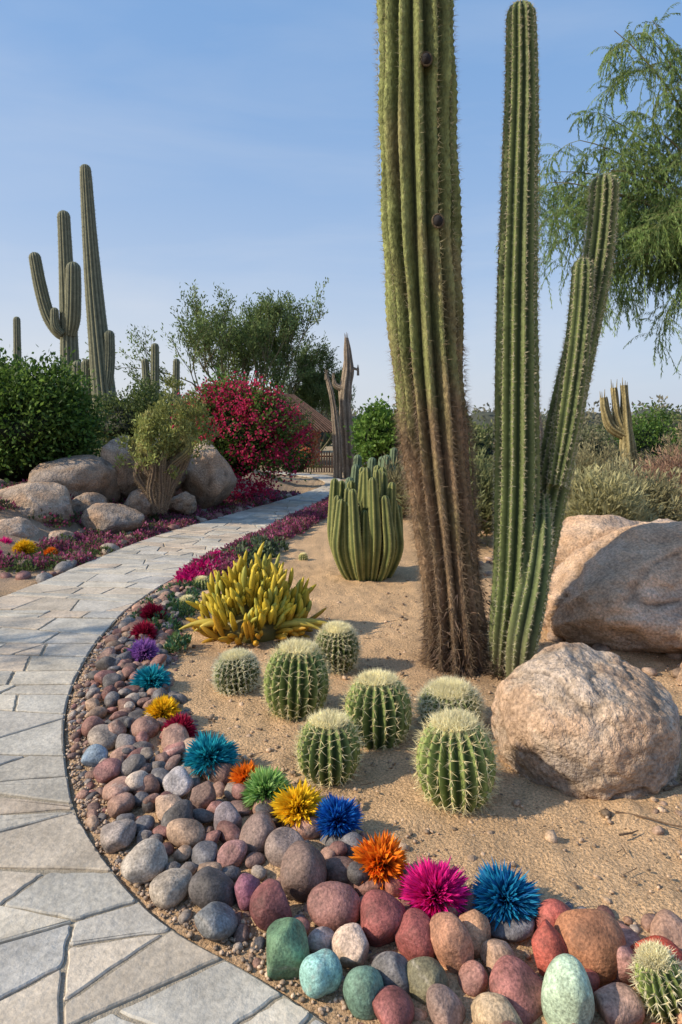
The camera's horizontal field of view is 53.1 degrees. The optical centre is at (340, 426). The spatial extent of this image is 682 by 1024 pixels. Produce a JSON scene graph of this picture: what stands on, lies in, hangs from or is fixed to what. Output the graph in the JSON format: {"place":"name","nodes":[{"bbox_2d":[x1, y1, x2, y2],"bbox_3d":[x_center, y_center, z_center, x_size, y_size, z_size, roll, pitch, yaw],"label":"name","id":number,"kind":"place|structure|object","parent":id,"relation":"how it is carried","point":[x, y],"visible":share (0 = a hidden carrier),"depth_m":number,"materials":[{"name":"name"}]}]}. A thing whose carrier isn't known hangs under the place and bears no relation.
{"place":"outdoors","nodes":[
{"label":"outdoors","id":0,"kind":"place"},
{"bbox_2d":[0,471,340,1023],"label":"paved path","id":1,"kind":"structure","parent":0,"point":[86,937],"depth_m":2.28,"materials":[{"name":"stone"}]},
{"bbox_2d":[163,640,177,652],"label":"plant","id":2,"kind":"object","parent":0,"point":[171,650],"visible":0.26,"depth_m":4.47,"materials":[{"name":"green plant"}]},
{"bbox_2d":[0,440,681,1023],"bbox_3d":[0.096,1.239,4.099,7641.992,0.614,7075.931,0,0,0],"label":"ground","id":3,"kind":"structure","parent":0,"point":[532,850],"depth_m":2.72,"materials":[{"name":"beige sand"}]},
{"bbox_2d":[0,536,12,543],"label":"spiky flower","id":4,"kind":"object","parent":3,"relation":"on","point":[6,539],"visible":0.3,"depth_m":7.88,"materials":[{"name":"pink plant"}]},
{"bbox_2d":[13,316,21,366],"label":"saguaro cactus","id":5,"kind":"object","parent":3,"relation":"on","point":[16,332],"visible":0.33,"depth_m":21.93,"materials":[{"name":"green plant"}]},
{"bbox_2d":[0,517,39,537],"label":"garden rock","id":6,"kind":"object","parent":3,"relation":"on","point":[20,527],"visible":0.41,"depth_m":8.19,"materials":[{"name":"stone"}]},
{"bbox_2d":[10,538,38,553],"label":"spiky flower","id":7,"kind":"object","parent":3,"relation":"on","point":[25,546],"visible":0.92,"depth_m":7.71,"materials":[{"name":"yellow plant"}]},
{"bbox_2d":[0,482,73,523],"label":"garden rock","id":8,"kind":"object","parent":3,"relation":"on","point":[30,498],"visible":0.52,"depth_m":8.93,"materials":[{"name":"stone"}]},
{"bbox_2d":[42,547,57,555],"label":"spiky flower","id":9,"kind":"object","parent":3,"relation":"on","point":[48,550],"visible":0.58,"depth_m":7.62,"materials":[{"name":"orange plant"}]},
{"bbox_2d":[27,210,81,375],"bbox_3d":[-7.503,-2.244,17.925,1.518,6.989,0.740,0,0,0],"label":"saguaro cactus","id":10,"kind":"object","parent":3,"relation":"on","point":[62,323],"visible":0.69,"depth_m":17.84,"materials":[{"name":"green plant"}]},
{"bbox_2d":[0,339,118,482],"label":"green bush","id":11,"kind":"object","parent":3,"relation":"on","point":[48,417],"visible":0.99,"depth_m":10.43,"materials":[{"name":"green plant"}]},
{"bbox_2d":[48,530,75,542],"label":"garden rock","id":12,"kind":"object","parent":3,"relation":"on","point":[58,533],"visible":0.36,"depth_m":8.40,"materials":[{"name":"stone"}]},
{"bbox_2d":[27,455,120,502],"bbox_3d":[-3.983,0.876,10.249,1.342,0.893,0.984,0,0,-27],"label":"garden rock","id":13,"kind":"object","parent":3,"relation":"on","point":[76,475],"visible":0.68,"depth_m":9.97,"materials":[{"name":"stone"}]},
{"bbox_2d":[72,360,81,400],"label":"saguaro cactus","id":14,"kind":"object","parent":3,"relation":"on","point":[76,363],"visible":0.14,"depth_m":17.40,"materials":[{"name":"green plant"}]},
{"bbox_2d":[71,492,107,512],"bbox_3d":[-3.601,1.130,9.782,0.598,0.383,0.385,0,0,-32],"label":"garden rock","id":15,"kind":"object","parent":3,"relation":"on","point":[82,502],"visible":0.48,"depth_m":9.64,"materials":[{"name":"stone"}]},
{"bbox_2d":[79,164,116,454],"bbox_3d":[-5.650,-2.409,15.998,1.046,7.483,0.633,0,0,0],"label":"saguaro cactus","id":16,"kind":"object","parent":3,"relation":"on","point":[101,345],"visible":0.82,"depth_m":15.85,"materials":[{"name":"green plant"}]},
{"bbox_2d":[80,503,144,534],"bbox_3d":[-3.184,1.298,9.389,0.932,0.514,0.678,0,0,25],"label":"garden rock","id":17,"kind":"object","parent":3,"relation":"on","point":[114,518],"visible":0.76,"depth_m":9.17,"materials":[{"name":"stone"}]},
{"bbox_2d":[100,436,147,497],"bbox_3d":[-3.406,0.638,10.903,0.802,0.991,0.931,0,0,0],"label":"garden rock","id":18,"kind":"object","parent":3,"relation":"on","point":[127,484],"visible":0.43,"depth_m":10.55,"materials":[{"name":"stone"}]},
{"bbox_2d":[88,371,175,450],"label":"green bush","id":19,"kind":"object","parent":3,"relation":"on","point":[126,409],"visible":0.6,"depth_m":13.77,"materials":[{"name":"green plant"}]},
{"bbox_2d":[124,489,153,517],"bbox_3d":[-3.048,1.185,10.398,0.507,0.468,0.561,0,0,0],"label":"garden rock","id":20,"kind":"object","parent":3,"relation":"on","point":[137,499],"visible":0.53,"depth_m":10.20,"materials":[{"name":"stone"}]},
{"bbox_2d":[126,636,159,660],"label":"spiky flower","id":21,"kind":"object","parent":3,"relation":"on","point":[141,649],"visible":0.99,"depth_m":4.24,"materials":[{"name":"purple plant"}]},
{"bbox_2d":[129,618,158,639],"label":"spiky flower","id":22,"kind":"object","parent":3,"relation":"on","point":[142,627],"visible":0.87,"depth_m":4.64,"materials":[{"name":"red plant"}]},
{"bbox_2d":[141,358,149,386],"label":"saguaro cactus","id":23,"kind":"object","parent":3,"relation":"on","point":[145,365],"visible":0.23,"depth_m":19.93,"materials":[{"name":"green plant"}]},
{"bbox_2d":[128,663,170,691],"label":"spiky flower","id":24,"kind":"object","parent":3,"relation":"on","point":[146,678],"visible":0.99,"depth_m":3.76,"materials":[{"name":"blue plant"}]},
{"bbox_2d":[0,479,300,572],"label":"ground cover plants","id":25,"kind":"object","parent":3,"relation":"on","point":[155,524],"visible":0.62,"depth_m":8.77,"materials":[{"name":"purple plant"}]},
{"bbox_2d":[139,602,167,620],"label":"spiky flower","id":26,"kind":"object","parent":3,"relation":"on","point":[149,609],"visible":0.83,"depth_m":5.08,"materials":[{"name":"red plant"}]},
{"bbox_2d":[149,343,160,395],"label":"saguaro cactus","id":27,"kind":"object","parent":3,"relation":"on","point":[154,357],"visible":0.41,"depth_m":19.91,"materials":[{"name":"green plant"}]},
{"bbox_2d":[129,387,193,437],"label":"green bush","id":28,"kind":"object","parent":3,"relation":"on","point":[174,398],"visible":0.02,"depth_m":13.60,"materials":[{"name":"green plant"}]},
{"bbox_2d":[143,694,181,719],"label":"spiky flower","id":29,"kind":"object","parent":3,"relation":"on","point":[164,706],"visible":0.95,"depth_m":3.35,"materials":[{"name":"yellow plant"}]},
{"bbox_2d":[112,372,223,514],"bbox_3d":[-2.734,0.258,10.300,1.696,2.183,1.254,0,0,24],"label":"bush","id":30,"kind":"object","parent":3,"relation":"on","point":[166,458],"visible":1,"depth_m":10.19,"materials":[{"name":"green plant"}]},
{"bbox_2d":[152,436,189,491],"bbox_3d":[-2.995,0.634,11.819,0.873,1.082,0.825,0,0,33],"label":"garden rock","id":31,"kind":"object","parent":3,"relation":"on","point":[179,486],"visible":0.08,"depth_m":11.57,"materials":[{"name":"stone"}]},
{"bbox_2d":[172,358,180,398],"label":"saguaro cactus","id":32,"kind":"object","parent":3,"relation":"on","point":[176,367],"visible":0.23,"depth_m":19.93,"materials":[{"name":"green plant"}]},
{"bbox_2d":[160,711,197,737],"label":"spiky flower","id":33,"kind":"object","parent":3,"relation":"on","point":[186,723],"visible":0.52,"depth_m":3.17,"materials":[{"name":"red plant"}]},
{"bbox_2d":[168,491,196,514],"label":"garden rock","id":34,"kind":"object","parent":3,"relation":"on","point":[185,502],"visible":0.81,"depth_m":10.85,"materials":[{"name":"stone"}]},
{"bbox_2d":[179,594,194,604],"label":"barrel cactus","id":35,"kind":"object","parent":3,"relation":"on","point":[183,598],"visible":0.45,"depth_m":5.51,"materials":[{"name":"beige plant"}]},
{"bbox_2d":[192,575,209,589],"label":"barrel cactus","id":36,"kind":"object","parent":3,"relation":"on","point":[203,580],"visible":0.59,"depth_m":6.16,"materials":[{"name":"green plant"}]},
{"bbox_2d":[82,277,329,401],"bbox_3d":[-5.140,-2.585,30.319,12.150,8.270,6.206,0,0,-27],"label":"palo verde tree","id":37,"kind":"object","parent":3,"relation":"on","point":[255,340],"visible":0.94,"depth_m":29.56,"materials":[{"name":"green plant"}]},
{"bbox_2d":[181,441,236,508],"bbox_3d":[-2.331,0.863,11.917,0.887,1.274,1.140,0,0,-34],"label":"garden rock","id":38,"kind":"object","parent":3,"relation":"on","point":[210,481],"visible":0.73,"depth_m":11.52,"materials":[{"name":"stone"}]},
{"bbox_2d":[182,730,241,780],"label":"spiky flower","id":39,"kind":"object","parent":3,"relation":"on","point":[203,753],"visible":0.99,"depth_m":2.89,"materials":[{"name":"blue plant"}]},
{"bbox_2d":[122,495,328,660],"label":"ground cover plants","id":40,"kind":"object","parent":3,"relation":"on","point":[273,536],"visible":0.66,"depth_m":7.16,"materials":[{"name":"pink plant"}]},
{"bbox_2d":[159,365,313,505],"bbox_3d":[-2.055,0.151,13.170,3.139,2.755,2.633,0,0,0],"label":"bougainvillea bush","id":41,"kind":"object","parent":3,"relation":"on","point":[255,425],"visible":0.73,"depth_m":12.65,"materials":[{"name":"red plant"}]},
{"bbox_2d":[209,646,263,697],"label":"barrel cactus","id":42,"kind":"object","parent":3,"relation":"on","point":[236,670],"visible":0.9,"depth_m":3.77,"materials":[{"name":"green plant"}]},
{"bbox_2d":[227,759,257,784],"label":"spiky flower","id":43,"kind":"object","parent":3,"relation":"on","point":[239,774],"visible":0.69,"depth_m":2.73,"materials":[{"name":"orange plant"}]},
{"bbox_2d":[179,542,326,646],"bbox_3d":[-0.611,1.245,4.864,1.087,0.830,0.818,0,0,-26],"label":"yellow succulent","id":44,"kind":"object","parent":3,"relation":"on","point":[263,602],"visible":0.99,"depth_m":4.70,"materials":[{"name":"yellow plant"}]},
{"bbox_2d":[240,765,292,809],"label":"spiky flower","id":45,"kind":"object","parent":3,"relation":"on","point":[263,783],"visible":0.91,"depth_m":2.62,"materials":[{"name":"green plant"}]},
{"bbox_2d":[261,432,319,465],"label":"walls","id":46,"kind":"structure","parent":3,"relation":"on","point":[318,435],"depth_m":26.30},
{"bbox_2d":[272,392,331,432],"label":"roof","id":47,"kind":"structure","parent":46,"relation":"on","point":[322,423],"depth_m":26.44,"materials":[{"name":"brown wood"}]},
{"bbox_2d":[256,637,333,722],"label":"barrel cactus","id":48,"kind":"object","parent":3,"relation":"on","point":[296,683],"visible":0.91,"depth_m":3.43,"materials":[{"name":"green plant"}]},
{"bbox_2d":[268,779,325,827],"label":"spiky flower","id":49,"kind":"object","parent":3,"relation":"on","point":[292,805],"visible":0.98,"depth_m":2.50,"materials":[{"name":"yellow plant"}]},
{"bbox_2d":[270,405,324,473],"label":"bougainvillea bush","id":50,"kind":"object","parent":3,"relation":"on","point":[308,448],"visible":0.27,"depth_m":16.80,"materials":[{"name":"red plant"}]},
{"bbox_2d":[298,552,307,560],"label":"barrel cactus","id":51,"kind":"object","parent":3,"relation":"on","point":[303,556],"visible":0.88,"depth_m":7.57,"materials":[{"name":"plant"}]},
{"bbox_2d":[283,343,356,453],"bbox_3d":[-1.198,-1.372,33.840,3.980,5.813,3.290,0,0,0],"label":"palo verde tree","id":52,"kind":"object","parent":3,"relation":"on","point":[313,392],"visible":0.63,"depth_m":33.30,"materials":[{"name":"green plant"}]},
{"bbox_2d":[285,451,366,471],"bbox_3d":[-0.500,1.147,22.435,2.800,0.707,0.070,0,0,0],"label":"wooden fence","id":53,"kind":"object","parent":3,"relation":"on","point":[327,466],"visible":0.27,"depth_m":22.40,"materials":[{"name":"brown wood"}]},
{"bbox_2d":[291,706,366,788],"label":"barrel cactus","id":54,"kind":"object","parent":3,"relation":"on","point":[329,752],"visible":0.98,"depth_m":2.83,"materials":[{"name":"green plant"}]},
{"bbox_2d":[325,370,342,478],"bbox_3d":[-0.207,-0.081,19.604,0.526,3.166,0.274,0,0,0],"label":"dead saguaro","id":55,"kind":"object","parent":3,"relation":"on","point":[337,454],"visible":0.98,"depth_m":19.52,"materials":[{"name":"brown wood"}]},
{"bbox_2d":[312,620,363,674],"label":"barrel cactus","id":56,"kind":"object","parent":3,"relation":"on","point":[339,644],"visible":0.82,"depth_m":4.08,"materials":[{"name":"green plant"}]},
{"bbox_2d":[313,792,363,839],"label":"spiky flower","id":57,"kind":"object","parent":3,"relation":"on","point":[343,816],"visible":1,"depth_m":2.43,"materials":[{"name":"blue plant"}]},
{"bbox_2d":[0,493,681,841],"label":"edging stones","id":58,"kind":"object","parent":3,"relation":"on","point":[61,567],"visible":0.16,"depth_m":6.75,"materials":[{"name":"stone"}]},
{"bbox_2d":[332,332,358,477],"bbox_3d":[0.132,-0.630,20.003,0.644,4.280,0.524,0,0,39],"label":"dead saguaro","id":59,"kind":"object","parent":3,"relation":"on","point":[344,387],"visible":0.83,"depth_m":19.89,"materials":[{"name":"brown wood"}]},
{"bbox_2d":[327,465,403,580],"bbox_3d":[0.243,0.967,6.740,0.791,1.167,0.807,0,0,0],"label":"organ pipe cactus","id":60,"kind":"object","parent":3,"relation":"on","point":[365,533],"visible":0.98,"depth_m":6.46,"materials":[{"name":"green plant"}]},
{"bbox_2d":[343,393,401,466],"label":"green bush","id":61,"kind":"object","parent":3,"relation":"on","point":[374,425],"visible":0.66,"depth_m":17.10,"materials":[{"name":"green plant"}]},
{"bbox_2d":[65,566,681,1023],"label":"loose grit","id":62,"kind":"object","parent":3,"relation":"on","point":[551,834],"visible":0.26,"depth_m":2.50,"materials":[{"name":"stone"}]},
{"bbox_2d":[345,448,402,495],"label":"columnar cactus","id":63,"kind":"object","parent":3,"relation":"on","point":[357,465],"visible":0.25,"depth_m":12.42,"materials":[{"name":"green plant"}]},
{"bbox_2d":[67,579,681,1023],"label":"river stones","id":64,"kind":"object","parent":3,"relation":"on","point":[583,955],"visible":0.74,"depth_m":2.00,"materials":[{"name":"multicoloured stone"}]},
{"bbox_2d":[339,666,416,751],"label":"barrel cactus","id":65,"kind":"object","parent":3,"relation":"on","point":[377,705],"visible":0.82,"depth_m":3.12,"materials":[{"name":"green plant"}]},
{"bbox_2d":[348,829,408,889],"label":"spiky flower","id":66,"kind":"object","parent":3,"relation":"on","point":[383,857],"visible":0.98,"depth_m":2.17,"materials":[{"name":"orange plant"}]},
{"bbox_2d":[93,395,681,453],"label":"distant scrub","id":67,"kind":"object","parent":3,"relation":"on","point":[487,417],"visible":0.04,"depth_m":79.45,"materials":[{"name":"green plant"}]},
{"bbox_2d":[369,452,410,517],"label":"desert shrub","id":68,"kind":"object","parent":3,"relation":"on","point":[393,476],"visible":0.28,"depth_m":10.84,"materials":[{"name":"green plant"}]},
{"bbox_2d":[372,0,494,677],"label":"saguaro cactus","id":69,"kind":"object","parent":3,"relation":"on","point":[421,216],"visible":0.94,"depth_m":4.12,"materials":[{"name":"green plant"}]},
{"bbox_2d":[398,854,471,919],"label":"spiky flower","id":70,"kind":"object","parent":3,"relation":"on","point":[429,888],"visible":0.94,"depth_m":2.04,"materials":[{"name":"pink plant"}]},
{"bbox_2d":[392,405,494,470],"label":"green bush","id":71,"kind":"object","parent":3,"relation":"on","point":[482,442],"visible":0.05,"depth_m":12.18,"materials":[{"name":"green plant"}]},
{"bbox_2d":[396,435,493,544],"bbox_3d":[1.517,0.840,8.562,1.765,1.537,1.705,0,0,0],"label":"desert shrub","id":72,"kind":"object","parent":3,"relation":"on","point":[486,483],"visible":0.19,"depth_m":8.34,"materials":[{"name":"green plant"}]},
{"bbox_2d":[412,675,488,729],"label":"barrel cactus","id":73,"kind":"object","parent":3,"relation":"on","point":[444,692],"visible":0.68,"depth_m":3.31,"materials":[{"name":"green plant"}]},
{"bbox_2d":[409,706,505,815],"bbox_3d":[0.454,1.334,2.703,0.395,0.428,0.393,0,0,0],"label":"barrel cactus","id":74,"kind":"object","parent":3,"relation":"on","point":[455,763],"visible":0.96,"depth_m":2.62,"materials":[{"name":"green plant"}]},
{"bbox_2d":[469,858,544,930],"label":"spiky flower","id":75,"kind":"object","parent":3,"relation":"on","point":[503,893],"visible":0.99,"depth_m":2.02,"materials":[{"name":"blue plant"}]},
{"bbox_2d":[492,458,603,491],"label":"desert shrub","id":76,"kind":"object","parent":3,"relation":"on","point":[578,468],"depth_m":10.36,"materials":[{"name":"green plant"}]},
{"bbox_2d":[478,0,620,681],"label":"columnar cactus","id":77,"kind":"object","parent":3,"relation":"on","point":[532,480],"visible":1,"depth_m":4.09,"materials":[{"name":"green plant"}]},
{"bbox_2d":[543,417,618,470],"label":"green bush","id":78,"kind":"object","parent":3,"relation":"on","point":[597,437],"visible":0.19,"depth_m":15.13,"materials":[{"name":"green plant"}]},
{"bbox_2d":[491,642,681,800],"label":"granite boulder","id":79,"kind":"object","parent":3,"relation":"on","point":[582,721],"visible":0.88,"depth_m":2.78,"materials":[{"name":"beige stone"}]},
{"bbox_2d":[494,2,681,377],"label":"mesquite tree","id":80,"kind":"object","parent":3,"relation":"on","point":[655,229],"visible":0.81,"depth_m":8.85,"materials":[{"name":"green plant"}]},
{"bbox_2d":[552,515,641,573],"bbox_3d":[2.206,1.110,5.545,1.133,0.833,1.014,0,0,0],"label":"granite boulder","id":81,"kind":"object","parent":3,"relation":"on","point":[579,531],"visible":0.25,"depth_m":5.29,"materials":[{"name":"beige stone"}]},
{"bbox_2d":[542,518,681,653],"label":"granite boulder","id":82,"kind":"object","parent":3,"relation":"on","point":[619,589],"visible":0.78,"depth_m":4.45,"materials":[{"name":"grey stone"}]},
{"bbox_2d":[573,439,654,479],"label":"desert shrub","id":83,"kind":"object","parent":3,"relation":"on","point":[590,461],"visible":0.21,"depth_m":12.28,"materials":[{"name":"green plant"}]},
{"bbox_2d":[564,458,666,521],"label":"desert shrub","id":84,"kind":"object","parent":3,"relation":"on","point":[608,496],"visible":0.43,"depth_m":7.61,"materials":[{"name":"green plant"}]},
{"bbox_2d":[600,377,636,466],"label":"columnar cactus","id":85,"kind":"object","parent":3,"relation":"on","point":[618,424],"visible":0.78,"depth_m":13.93,"materials":[{"name":"green plant"}]},
{"bbox_2d":[586,450,681,521],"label":"desert shrub","id":86,"kind":"object","parent":3,"relation":"on","point":[661,490],"visible":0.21,"depth_m":8.62,"materials":[{"name":"green plant"}]},
{"bbox_2d":[586,400,681,473],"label":"green bush","id":87,"kind":"object","parent":3,"relation":"on","point":[645,435],"visible":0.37,"depth_m":17.07,"materials":[{"name":"green plant"}]},
{"bbox_2d":[624,938,681,1023],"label":"cactus","id":88,"kind":"object","parent":3,"relation":"on","point":[657,975],"visible":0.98,"depth_m":1.68,"materials":[{"name":"green plant"}]},
{"bbox_2d":[627,420,681,470],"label":"desert shrub","id":89,"kind":"object","parent":3,"relation":"on","point":[672,453],"visible":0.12,"depth_m":13.52,"materials":[{"name":"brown plant"}]},
{"bbox_2d":[630,444,681,517],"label":"desert shrub","id":90,"kind":"object","parent":3,"relation":"on","point":[666,462],"visible":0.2,"depth_m":11.05,"materials":[{"name":"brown plant"}]},
{"bbox_2d":[675,663,681,682],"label":"granite boulder","id":91,"kind":"object","parent":3,"relation":"on","point":[679,678],"visible":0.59,"depth_m":3.98,"materials":[{"name":"brown stone"}]},
{"bbox_2d":[0,0,681,415],"label":"sky","id":92,"kind":"structure","parent":0,"point":[231,143],"materials":[{"name":"blue"}]}
]}

